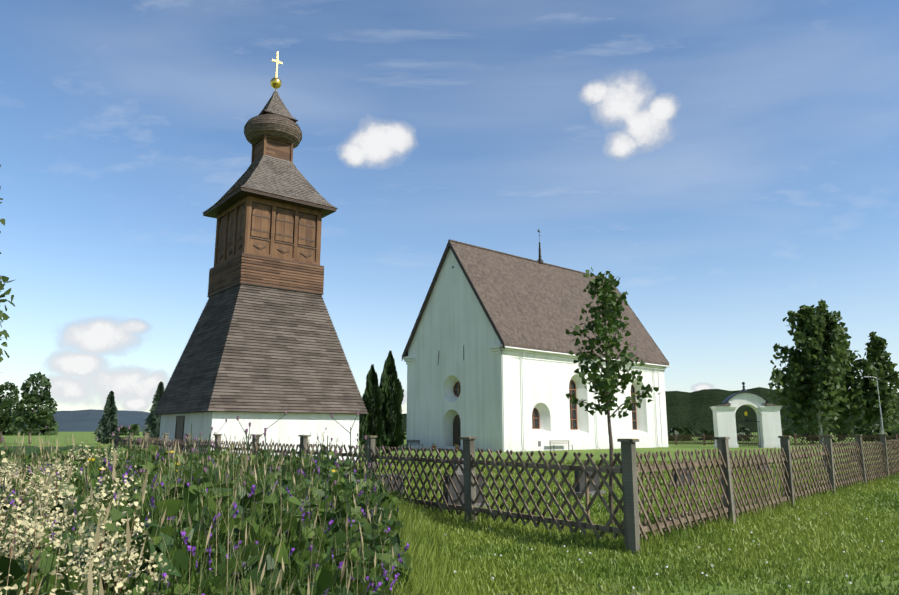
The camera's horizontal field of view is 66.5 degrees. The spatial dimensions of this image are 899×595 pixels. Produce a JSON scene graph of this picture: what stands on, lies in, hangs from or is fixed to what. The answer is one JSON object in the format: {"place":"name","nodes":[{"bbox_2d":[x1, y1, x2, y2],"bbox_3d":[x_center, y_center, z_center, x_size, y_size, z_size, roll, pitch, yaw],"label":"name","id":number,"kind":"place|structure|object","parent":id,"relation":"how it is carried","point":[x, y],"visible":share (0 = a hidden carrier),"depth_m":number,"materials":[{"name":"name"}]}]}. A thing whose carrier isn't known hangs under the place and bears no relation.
{"place":"outdoors","nodes":[
{"label":"outdoors","id":0,"kind":"place"},
{"bbox_2d":[0,432,898,594],"bbox_3d":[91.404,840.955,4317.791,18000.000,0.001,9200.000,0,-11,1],"label":"ground","id":1,"kind":"structure","parent":0,"point":[9,440],"depth_m":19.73,"materials":[{"name":"green plant"}]},
{"bbox_2d":[0,165,14,409],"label":"birch tree","id":2,"kind":"object","parent":1,"relation":"on","point":[5,279],"visible":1,"depth_m":26.74,"materials":[{"name":"green plant"}]},
{"bbox_2d":[0,381,19,442],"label":"broadleaf tree","id":3,"kind":"object","parent":1,"relation":"on","point":[6,419],"visible":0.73,"depth_m":92.45,"materials":[{"name":"green plant"}]},
{"bbox_2d":[11,372,57,443],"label":"broadleaf tree","id":4,"kind":"object","parent":1,"relation":"on","point":[29,416],"visible":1,"depth_m":84.23,"materials":[{"name":"green plant"}]},
{"bbox_2d":[94,391,117,443],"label":"spruce tree","id":5,"kind":"object","parent":1,"relation":"on","point":[106,427],"visible":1,"depth_m":84.93,"materials":[{"name":"green plant"}]},
{"bbox_2d":[141,381,164,440],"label":"spruce tree","id":6,"kind":"object","parent":1,"relation":"on","point":[152,423],"visible":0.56,"depth_m":81.76,"materials":[{"name":"green plant"}]},
{"bbox_2d":[1,417,406,435],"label":"tree belt","id":7,"kind":"object","parent":1,"relation":"on","point":[51,424],"visible":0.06,"depth_m":246.26,"materials":[{"name":"green plant"}]},
{"bbox_2d":[0,411,417,594],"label":"wildflower meadow","id":8,"kind":"structure","parent":1,"relation":"on","point":[99,520],"depth_m":5.15,"materials":[{"name":"green plant"}]},
{"bbox_2d":[153,51,368,462],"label":"bell tower","id":9,"kind":"structure","parent":1,"relation":"on","point":[263,348],"depth_m":35.84,"materials":[{"name":"wood"}]},
{"bbox_2d":[359,364,383,451],"bbox_3d":[-5.700,8.079,49.945,1.966,6.496,2.086,0,-11,1],"label":"thuja tree","id":10,"kind":"object","parent":1,"relation":"on","point":[371,422],"visible":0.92,"depth_m":49.41,"materials":[{"name":"green plant"}]},
{"bbox_2d":[379,350,403,453],"bbox_3d":[-4.547,7.734,50.975,2.422,7.675,2.385,0,-11,1],"label":"thuja tree","id":11,"kind":"object","parent":1,"relation":"on","point":[390,386],"visible":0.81,"depth_m":50.36,"materials":[{"name":"green plant"}]},
{"bbox_2d":[114,433,898,553],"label":"lattice fence","id":12,"kind":"object","parent":1,"relation":"on","point":[630,488],"visible":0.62,"depth_m":12.21,"materials":[{"name":"brown wood"}]},
{"bbox_2d":[341,440,855,509],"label":"gravestones","id":13,"kind":"object","parent":1,"relation":"on","point":[580,486],"visible":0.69,"depth_m":17.47,"materials":[{"name":"stone"}]},
{"bbox_2d":[584,460,621,522],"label":"tree stakes","id":14,"kind":"object","parent":1,"relation":"on","point":[587,494],"visible":0.23,"depth_m":12.16,"materials":[{"name":"brown wood"}]},
{"bbox_2d":[565,267,660,523],"bbox_3d":[2.885,1.712,12.411,1.615,4.637,1.610,-6,-13,29],"label":"young linden tree","id":15,"kind":"object","parent":1,"relation":"on","point":[607,383],"visible":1,"depth_m":12.46,"materials":[{"name":"green plant"}]},
{"bbox_2d":[710,382,781,447],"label":"gateway","id":16,"kind":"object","parent":1,"relation":"on","point":[769,429],"depth_m":67.67,"materials":[{"name":"paint"}]},
{"bbox_2d":[681,424,869,436],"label":"bushes","id":17,"kind":"object","parent":1,"relation":"on","point":[741,428],"visible":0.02,"depth_m":196.59,"materials":[{"name":"green plant"}]},
{"bbox_2d":[667,424,898,441],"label":"bushes","id":18,"kind":"object","parent":1,"relation":"on","point":[676,430],"visible":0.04,"depth_m":110.28,"materials":[{"name":"green plant"}]},
{"bbox_2d":[668,434,898,446],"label":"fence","id":19,"kind":"object","parent":1,"relation":"on","point":[795,436],"visible":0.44,"depth_m":74.41,"materials":[{"name":"brown wood"}]},
{"bbox_2d":[767,299,882,443],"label":"birch tree","id":20,"kind":"object","parent":1,"relation":"on","point":[830,384],"visible":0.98,"depth_m":84.43,"materials":[{"name":"green plant"}]},
{"bbox_2d":[863,376,883,433],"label":"street lamp","id":21,"kind":"object","parent":1,"relation":"on","point":[879,404],"visible":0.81,"depth_m":77.95,"materials":[{"name":"grey metal"}]},
{"bbox_2d":[859,331,898,437],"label":"birch tree","id":22,"kind":"object","parent":1,"relation":"on","point":[883,365],"visible":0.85,"depth_m":83.81,"materials":[{"name":"green plant"}]},
{"bbox_2d":[0,0,898,413],"label":"sky","id":23,"kind":"structure","parent":0,"point":[734,164],"materials":[{"name":"blue"}]},
{"bbox_2d":[8,387,898,431],"bbox_3d":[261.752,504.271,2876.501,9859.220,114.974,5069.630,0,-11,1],"label":"forest hills","id":24,"kind":"structure","parent":0,"point":[693,410],"depth_m":974.94,"materials":[{"name":"green plant"}]},
{"bbox_2d":[408,249,661,446],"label":"church walls","id":25,"kind":"structure","parent":0,"point":[454,320],"depth_m":60.02,"materials":[{"name":"white paint"}]},
{"bbox_2d":[402,230,669,451],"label":"church","id":26,"kind":"structure","parent":0,"point":[531,308],"depth_m":62.31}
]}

